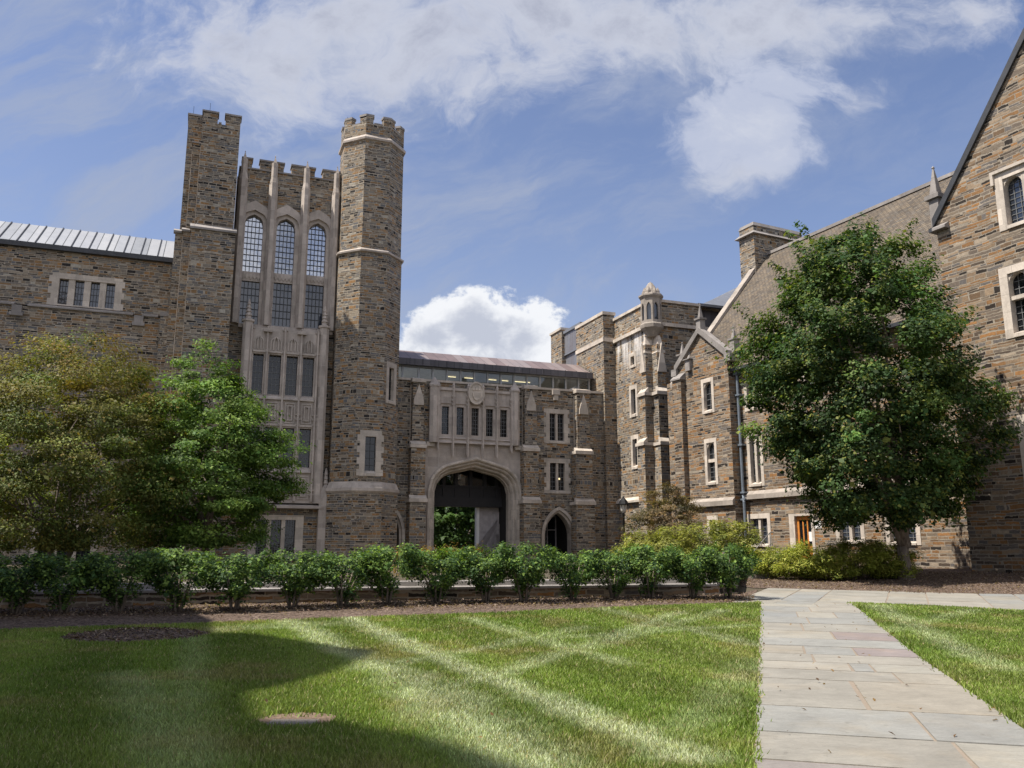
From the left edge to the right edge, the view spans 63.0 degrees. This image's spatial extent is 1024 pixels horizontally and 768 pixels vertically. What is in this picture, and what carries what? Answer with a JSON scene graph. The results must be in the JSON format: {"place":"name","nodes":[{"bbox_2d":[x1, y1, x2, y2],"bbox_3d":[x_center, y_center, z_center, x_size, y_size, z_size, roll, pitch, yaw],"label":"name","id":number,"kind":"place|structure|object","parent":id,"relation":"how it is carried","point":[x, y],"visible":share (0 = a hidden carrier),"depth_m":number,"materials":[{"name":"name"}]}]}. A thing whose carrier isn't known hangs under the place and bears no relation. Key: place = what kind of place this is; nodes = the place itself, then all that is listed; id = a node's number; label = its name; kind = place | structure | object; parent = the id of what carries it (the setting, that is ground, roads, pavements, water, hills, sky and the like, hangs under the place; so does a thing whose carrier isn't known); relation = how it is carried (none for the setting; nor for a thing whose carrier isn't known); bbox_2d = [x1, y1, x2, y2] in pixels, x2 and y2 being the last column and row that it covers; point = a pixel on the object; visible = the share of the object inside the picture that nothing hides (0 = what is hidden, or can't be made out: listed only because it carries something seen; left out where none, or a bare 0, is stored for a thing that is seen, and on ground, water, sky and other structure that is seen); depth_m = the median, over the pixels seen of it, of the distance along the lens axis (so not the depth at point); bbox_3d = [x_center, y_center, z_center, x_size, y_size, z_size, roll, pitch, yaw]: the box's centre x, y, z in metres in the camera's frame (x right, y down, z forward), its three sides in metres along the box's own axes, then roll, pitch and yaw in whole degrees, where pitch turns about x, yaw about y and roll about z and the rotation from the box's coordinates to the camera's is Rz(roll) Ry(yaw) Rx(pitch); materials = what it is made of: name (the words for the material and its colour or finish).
{"place":"outdoors","nodes":[
{"label":"outdoors","id":0,"kind":"place"},
{"bbox_2d":[7,561,739,583],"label":"terrace","id":1,"kind":"structure","parent":0,"point":[404,579],"depth_m":30.32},
{"bbox_2d":[0,221,173,564],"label":"library building","id":2,"kind":"structure","parent":1,"relation":"on","point":[54,280],"depth_m":53.84,"materials":[{"name":"brown stone"}]},
{"bbox_2d":[29,520,98,563],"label":"window","id":3,"kind":"structure","parent":2,"relation":"in","point":[79,552],"depth_m":51.04,"materials":[{"name":"stone"}]},
{"bbox_2d":[46,272,124,310],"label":"window","id":4,"kind":"structure","parent":2,"relation":"in","point":[72,290],"depth_m":54.17,"materials":[{"name":"stone"}]},
{"bbox_2d":[0,324,211,568],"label":"maple","id":5,"kind":"object","parent":1,"relation":"on","point":[60,532],"visible":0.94,"depth_m":36.06,"materials":[{"name":"green plant"}]},
{"bbox_2d":[94,338,316,567],"bbox_3d":[-15.075,3.286,40.537,10.808,11.420,10.477,0,-11,0],"label":"beech tree","id":6,"kind":"object","parent":1,"relation":"on","point":[202,532],"visible":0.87,"depth_m":39.61,"materials":[{"name":"green plant"}]},
{"bbox_2d":[141,103,405,564],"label":"tower","id":7,"kind":"structure","parent":1,"relation":"on","point":[286,291],"depth_m":56.13,"materials":[{"name":"brown stone"}]},
{"bbox_2d":[230,200,267,325],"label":"window","id":8,"kind":"structure","parent":7,"relation":"in","point":[256,213],"depth_m":57.33,"materials":[{"name":"glass"}]},
{"bbox_2d":[247,515,303,558],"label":"window","id":9,"kind":"structure","parent":7,"relation":"in","point":[289,538],"depth_m":54.26,"materials":[{"name":"stone"}]},
{"bbox_2d":[270,205,299,327],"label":"window","id":10,"kind":"structure","parent":7,"relation":"in","point":[283,305],"depth_m":57.98,"materials":[{"name":"glass"}]},
{"bbox_2d":[304,210,330,329],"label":"window","id":11,"kind":"structure","parent":7,"relation":"in","point":[319,222],"depth_m":58.79,"materials":[{"name":"glass"}]},
{"bbox_2d":[356,430,383,475],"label":"window","id":12,"kind":"structure","parent":7,"relation":"in","point":[369,460],"depth_m":55.25,"materials":[{"name":"stone"}]},
{"bbox_2d":[386,361,396,404],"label":"window","id":13,"kind":"structure","parent":7,"relation":"in","point":[391,374],"depth_m":57.41,"materials":[{"name":"stone"}]},
{"bbox_2d":[391,544,442,575],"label":"perennial","id":14,"kind":"object","parent":1,"relation":"on","point":[426,547],"visible":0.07,"depth_m":29.46,"materials":[{"name":"green plant"}]},
{"bbox_2d":[433,508,473,551],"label":"courtyard tree","id":15,"kind":"object","parent":1,"relation":"on","point":[468,530],"visible":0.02,"depth_m":88.87,"materials":[{"name":"green plant"}]},
{"bbox_2d":[433,507,483,550],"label":"courtyard tree","id":16,"kind":"object","parent":1,"relation":"on","point":[447,537],"visible":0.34,"depth_m":77.81,"materials":[{"name":"green plant"}]},
{"bbox_2d":[441,542,488,574],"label":"perennial","id":17,"kind":"object","parent":1,"relation":"on","point":[470,546],"visible":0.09,"depth_m":30.39,"materials":[{"name":"green plant"}]},
{"bbox_2d":[396,377,605,562],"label":"gatehouse","id":18,"kind":"object","parent":1,"relation":"on","point":[522,463],"visible":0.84,"depth_m":61.07,"materials":[{"name":"stone"}]},
{"bbox_2d":[396,510,404,562],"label":"doorway","id":19,"kind":"structure","parent":18,"relation":"in","point":[400,525],"depth_m":57.31,"materials":[{"name":"stone"}]},
{"bbox_2d":[399,350,592,389],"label":"glass gallery","id":20,"kind":"object","parent":18,"relation":"on","point":[437,366],"visible":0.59,"depth_m":64.47,"materials":[{"name":"grey metal"}]},
{"bbox_2d":[545,515,556,556],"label":"door","id":21,"kind":"structure","parent":18,"relation":"in","point":[550,532],"depth_m":64.38,"materials":[{"name":"grey paint"}]},
{"bbox_2d":[541,507,570,560],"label":"doorway","id":22,"kind":"structure","parent":18,"relation":"in","point":[563,519],"depth_m":62.27,"materials":[{"name":"stone"}]},
{"bbox_2d":[544,408,569,443],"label":"window","id":23,"kind":"structure","parent":18,"relation":"in","point":[557,421],"depth_m":62.98,"materials":[{"name":"stone"}]},
{"bbox_2d":[544,458,570,493],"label":"window","id":24,"kind":"structure","parent":18,"relation":"in","point":[557,480],"depth_m":62.26,"materials":[{"name":"stone"}]},
{"bbox_2d":[610,527,660,567],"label":"feathery shrub","id":25,"kind":"object","parent":1,"relation":"on","point":[638,537],"visible":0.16,"depth_m":39.04,"materials":[{"name":"green plant"}]},
{"bbox_2d":[618,481,708,548],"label":"japanese maple","id":26,"kind":"object","parent":1,"relation":"on","point":[661,509],"visible":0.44,"depth_m":46.08,"materials":[{"name":"green plant"}]},
{"bbox_2d":[644,523,702,560],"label":"feathery shrub","id":27,"kind":"object","parent":1,"relation":"on","point":[664,539],"visible":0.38,"depth_m":37.00,"materials":[{"name":"green plant"}]},
{"bbox_2d":[673,516,748,569],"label":"feathery shrub","id":28,"kind":"object","parent":1,"relation":"on","point":[711,535],"visible":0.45,"depth_m":35.93,"materials":[{"name":"green plant"}]},
{"bbox_2d":[716,518,775,563],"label":"feathery shrub","id":29,"kind":"object","parent":1,"relation":"on","point":[753,538],"visible":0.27,"depth_m":35.83,"materials":[{"name":"green plant"}]},
{"bbox_2d":[0,600,1023,767],"bbox_3d":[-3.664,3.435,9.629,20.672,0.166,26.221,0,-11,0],"label":"lawn","id":30,"kind":"structure","parent":0,"point":[472,683],"depth_m":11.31,"materials":[{"name":"green plant"}]},
{"bbox_2d":[60,629,208,642],"bbox_3d":[-6.818,4.518,15.148,2.665,0.118,2.098,0,-11,0],"label":"mulch circle","id":31,"kind":"object","parent":30,"relation":"on","point":[141,634],"visible":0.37,"depth_m":14.84,"materials":[{"name":"brown soil"}]},
{"bbox_2d":[268,719,318,723],"bbox_3d":[-2.042,3.166,7.802,0.440,0.030,0.220,0,-11,0],"label":"drain cover","id":32,"kind":"object","parent":30,"relation":"on","point":[294,721],"visible":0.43,"depth_m":7.80,"materials":[{"name":"concrete"}]},
{"bbox_2d":[258,712,335,726],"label":"bare soil","id":33,"kind":"structure","parent":30,"relation":"on","point":[266,719],"depth_m":8.00,"materials":[{"name":"soil"}]},
{"bbox_2d":[36,603,998,766],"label":"fallen leaves","id":34,"kind":"object","parent":30,"relation":"on","point":[266,700],"visible":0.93,"depth_m":9.76,"materials":[{"name":"brown plant"}]},
{"bbox_2d":[0,0,1023,548],"label":"sky","id":35,"kind":"structure","parent":0,"point":[563,159],"materials":[{"name":"blue"}]},
{"bbox_2d":[618,496,628,543],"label":"lamp post","id":36,"kind":"object","parent":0,"point":[623,504],"visible":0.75,"depth_m":49.35,"materials":[{"name":"black metal"}]},
{"bbox_2d":[435,550,1007,767],"bbox_3d":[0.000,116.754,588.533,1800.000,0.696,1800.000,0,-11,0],"label":"ground","id":37,"kind":"structure","parent":0,"point":[742,589],"depth_m":27.71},
{"bbox_2d":[0,578,737,607],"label":"garden wall","id":38,"kind":"structure","parent":37,"relation":"on","point":[410,590],"depth_m":22.95,"materials":[{"name":"grey stone"}]},
{"bbox_2d":[0,571,1023,641],"bbox_3d":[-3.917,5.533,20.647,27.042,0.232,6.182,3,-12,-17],"label":"mulch bed","id":39,"kind":"object","parent":37,"relation":"on","point":[26,621],"visible":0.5,"depth_m":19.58,"materials":[{"name":"brown soil"}]},
{"bbox_2d":[0,550,70,614],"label":"holly shrub","id":40,"kind":"object","parent":39,"relation":"on","point":[15,590],"visible":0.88,"depth_m":18.97,"materials":[{"name":"green plant"}]},
{"bbox_2d":[18,552,118,613],"bbox_3d":[-10.380,4.649,19.453,2.125,1.458,1.742,2,-11,-12],"label":"holly shrub","id":41,"kind":"object","parent":39,"relation":"on","point":[70,591],"visible":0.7,"depth_m":19.11,"materials":[{"name":"green plant"}]},
{"bbox_2d":[69,547,168,612],"bbox_3d":[-9.130,4.599,19.615,2.292,1.624,1.796,6,-13,-28],"label":"holly shrub","id":42,"kind":"object","parent":39,"relation":"on","point":[107,587],"visible":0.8,"depth_m":19.31,"materials":[{"name":"green plant"}]},
{"bbox_2d":[136,546,228,611],"bbox_3d":[-7.842,4.654,19.845,2.224,1.591,2.046,0,-11,2],"label":"holly shrub","id":43,"kind":"object","parent":39,"relation":"on","point":[167,584],"visible":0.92,"depth_m":19.51,"materials":[{"name":"green plant"}]},
{"bbox_2d":[193,550,289,610],"bbox_3d":[-6.718,4.778,20.244,1.966,1.474,2.331,10,-15,-41],"label":"holly shrub","id":44,"kind":"object","parent":39,"relation":"on","point":[237,587],"visible":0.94,"depth_m":19.89,"materials":[{"name":"green plant"}]},
{"bbox_2d":[254,548,339,608],"bbox_3d":[-5.431,4.856,20.839,2.213,1.538,1.747,-3,-11,15],"label":"holly shrub","id":45,"kind":"object","parent":39,"relation":"on","point":[297,580],"visible":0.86,"depth_m":20.57,"materials":[{"name":"green plant"}]},
{"bbox_2d":[296,549,386,606],"bbox_3d":[-4.280,4.956,21.261,2.342,1.491,1.920,-1,-11,5],"label":"holly shrub","id":46,"kind":"object","parent":39,"relation":"on","point":[332,574],"visible":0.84,"depth_m":21.02,"materials":[{"name":"green plant"}]},
{"bbox_2d":[349,542,428,604],"bbox_3d":[-3.286,4.951,21.843,2.306,1.715,1.806,-4,-12,22],"label":"holly shrub","id":47,"kind":"object","parent":39,"relation":"on","point":[381,581],"visible":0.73,"depth_m":21.62,"materials":[{"name":"green plant"}]},
{"bbox_2d":[396,547,473,602],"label":"holly shrub","id":48,"kind":"object","parent":39,"relation":"on","point":[447,579],"visible":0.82,"depth_m":22.09,"materials":[{"name":"green plant"}]},
{"bbox_2d":[444,543,522,601],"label":"holly shrub","id":49,"kind":"object","parent":39,"relation":"on","point":[476,569],"visible":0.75,"depth_m":22.28,"materials":[{"name":"green plant"}]},
{"bbox_2d":[485,540,561,601],"bbox_3d":[0.311,5.097,22.640,2.253,1.706,1.886,0,-11,0],"label":"holly shrub","id":50,"kind":"object","parent":39,"relation":"on","point":[531,574],"visible":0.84,"depth_m":22.32,"materials":[{"name":"green plant"}]},
{"bbox_2d":[541,550,608,599],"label":"holly shrub","id":51,"kind":"object","parent":39,"relation":"on","point":[575,574],"visible":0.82,"depth_m":22.77,"materials":[{"name":"green plant"}]},
{"bbox_2d":[577,548,651,598],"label":"holly shrub","id":52,"kind":"object","parent":39,"relation":"on","point":[619,580],"visible":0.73,"depth_m":23.39,"materials":[{"name":"green plant"}]},
{"bbox_2d":[613,543,680,598],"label":"holly shrub","id":53,"kind":"object","parent":39,"relation":"on","point":[645,551],"visible":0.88,"depth_m":23.56,"materials":[{"name":"green plant"}]},
{"bbox_2d":[655,546,723,598],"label":"holly shrub","id":54,"kind":"object","parent":39,"relation":"on","point":[685,573],"visible":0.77,"depth_m":23.52,"materials":[{"name":"green plant"}]},
{"bbox_2d":[689,541,762,598],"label":"holly shrub","id":55,"kind":"object","parent":39,"relation":"on","point":[729,575],"visible":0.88,"depth_m":23.28,"materials":[{"name":"green plant"}]},
{"bbox_2d":[575,282,720,558],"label":"stair block","id":56,"kind":"structure","parent":37,"relation":"on","point":[628,359],"depth_m":61.73,"materials":[{"name":"stone"}]},
{"bbox_2d":[549,322,581,388],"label":"plant room","id":57,"kind":"object","parent":56,"relation":"attached to","point":[563,344],"visible":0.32,"depth_m":72.40,"materials":[{"name":"metal"}]},
{"bbox_2d":[629,351,635,368],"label":"window","id":58,"kind":"structure","parent":56,"relation":"in","point":[632,356],"depth_m":62.78,"materials":[{"name":"stone"}]},
{"bbox_2d":[629,384,637,417],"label":"window","id":59,"kind":"structure","parent":56,"relation":"in","point":[633,401],"depth_m":62.27,"materials":[{"name":"stone"}]},
{"bbox_2d":[631,434,638,469],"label":"window","id":60,"kind":"structure","parent":56,"relation":"in","point":[635,438],"depth_m":61.56,"materials":[{"name":"stone"}]},
{"bbox_2d":[698,288,735,326],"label":"roof","id":61,"kind":"structure","parent":56,"relation":"on","point":[719,302],"depth_m":63.07,"materials":[{"name":"metal"}]},
{"bbox_2d":[743,555,780,578],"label":"stairs","id":62,"kind":"structure","parent":37,"relation":"on","point":[757,576],"depth_m":33.93,"materials":[{"name":"stone"}]},
{"bbox_2d":[752,532,773,578],"bbox_3d":[10.536,7.166,34.997,0.044,1.920,2.772,-8,-14,36],"label":"handrail","id":63,"kind":"object","parent":62,"relation":"on","point":[763,540],"visible":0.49,"depth_m":35.47,"materials":[{"name":"metal"}]},
{"bbox_2d":[667,28,1023,573],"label":"hall","id":64,"kind":"structure","parent":37,"relation":"on","point":[968,212],"depth_m":38.33,"materials":[{"name":"stone"}]},
{"bbox_2d":[701,377,714,414],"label":"window","id":65,"kind":"structure","parent":64,"relation":"in","point":[707,385],"depth_m":52.03,"materials":[{"name":"stone"}]},
{"bbox_2d":[704,437,718,484],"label":"window","id":66,"kind":"structure","parent":64,"relation":"in","point":[710,445],"depth_m":51.18,"materials":[{"name":"stone"}]},
{"bbox_2d":[707,515,717,543],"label":"window","id":67,"kind":"structure","parent":64,"relation":"in","point":[709,518],"depth_m":50.49,"materials":[{"name":"stone"}]},
{"bbox_2d":[743,368,761,411],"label":"window","id":68,"kind":"structure","parent":64,"relation":"in","point":[746,387],"depth_m":49.80,"materials":[{"name":"stone"}]},
{"bbox_2d":[746,431,764,486],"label":"window","id":69,"kind":"structure","parent":64,"relation":"in","point":[756,477],"depth_m":48.80,"materials":[{"name":"stone"}]},
{"bbox_2d":[747,513,771,546],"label":"window","id":70,"kind":"structure","parent":64,"relation":"in","point":[762,521],"depth_m":47.84,"materials":[{"name":"stone"}]},
{"bbox_2d":[796,516,812,557],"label":"door","id":71,"kind":"structure","parent":64,"relation":"in","point":[803,531],"depth_m":45.07,"materials":[{"name":"orange wood"}]},
{"bbox_2d":[836,522,865,543],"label":"window","id":72,"kind":"structure","parent":64,"relation":"in","point":[859,531],"depth_m":42.13,"materials":[{"name":"stone"}]},
{"bbox_2d":[884,517,921,544],"bbox_3d":[18.537,6.729,39.521,0.380,1.748,1.905,5,-12,-26],"label":"window","id":73,"kind":"structure","parent":64,"relation":"in","point":[915,537],"depth_m":39.12,"materials":[{"name":"stone"}]},
{"bbox_2d":[989,159,1023,231],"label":"window","id":74,"kind":"structure","parent":64,"relation":"in","point":[1008,181],"depth_m":33.75,"materials":[{"name":"stone"}]},
{"bbox_2d":[998,261,1023,338],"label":"window","id":75,"kind":"structure","parent":64,"relation":"in","point":[1011,278],"depth_m":33.23,"materials":[{"name":"stone"}]},
{"bbox_2d":[1016,415,1023,477],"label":"window","id":76,"kind":"structure","parent":64,"relation":"in","point":[1020,417],"depth_m":32.30,"materials":[{"name":"stone"}]},
{"bbox_2d":[739,568,1023,595],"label":"mulch bed","id":77,"kind":"object","parent":37,"relation":"on","point":[939,575],"visible":0.39,"depth_m":29.57,"materials":[{"name":"brown soil"}]},
{"bbox_2d":[749,543,818,578],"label":"yew shrub","id":78,"kind":"object","parent":77,"relation":"on","point":[770,560],"visible":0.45,"depth_m":33.42,"materials":[{"name":"green plant"}]},
{"bbox_2d":[770,539,862,579],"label":"yew shrub","id":79,"kind":"object","parent":77,"relation":"on","point":[811,563],"visible":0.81,"depth_m":32.24,"materials":[{"name":"green plant"}]},
{"bbox_2d":[811,535,897,579],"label":"yew shrub","id":80,"kind":"object","parent":77,"relation":"on","point":[845,544],"visible":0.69,"depth_m":31.55,"materials":[{"name":"green plant"}]},
{"bbox_2d":[706,212,1023,579],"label":"shade tree","id":81,"kind":"object","parent":77,"relation":"on","point":[823,452],"visible":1,"depth_m":30.56,"materials":[{"name":"green plant"}]},
{"bbox_2d":[850,536,925,577],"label":"yew shrub","id":82,"kind":"object","parent":77,"relation":"on","point":[894,565],"visible":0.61,"depth_m":31.42,"materials":[{"name":"green plant"}]},
{"bbox_2d":[734,588,1023,611],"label":"crossing walk","id":83,"kind":"structure","parent":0,"point":[843,597],"depth_m":23.64,"materials":[{"name":"grey stone"}]},
{"bbox_2d":[753,599,1023,767],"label":"path","id":84,"kind":"structure","parent":0,"point":[842,723],"depth_m":8.54,"materials":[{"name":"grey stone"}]},
{"bbox_2d":[782,589,1023,607],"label":"joint","id":85,"kind":"object","parent":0,"point":[889,592],"visible":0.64,"depth_m":23.73,"materials":[{"name":"grey concrete"}]}
]}

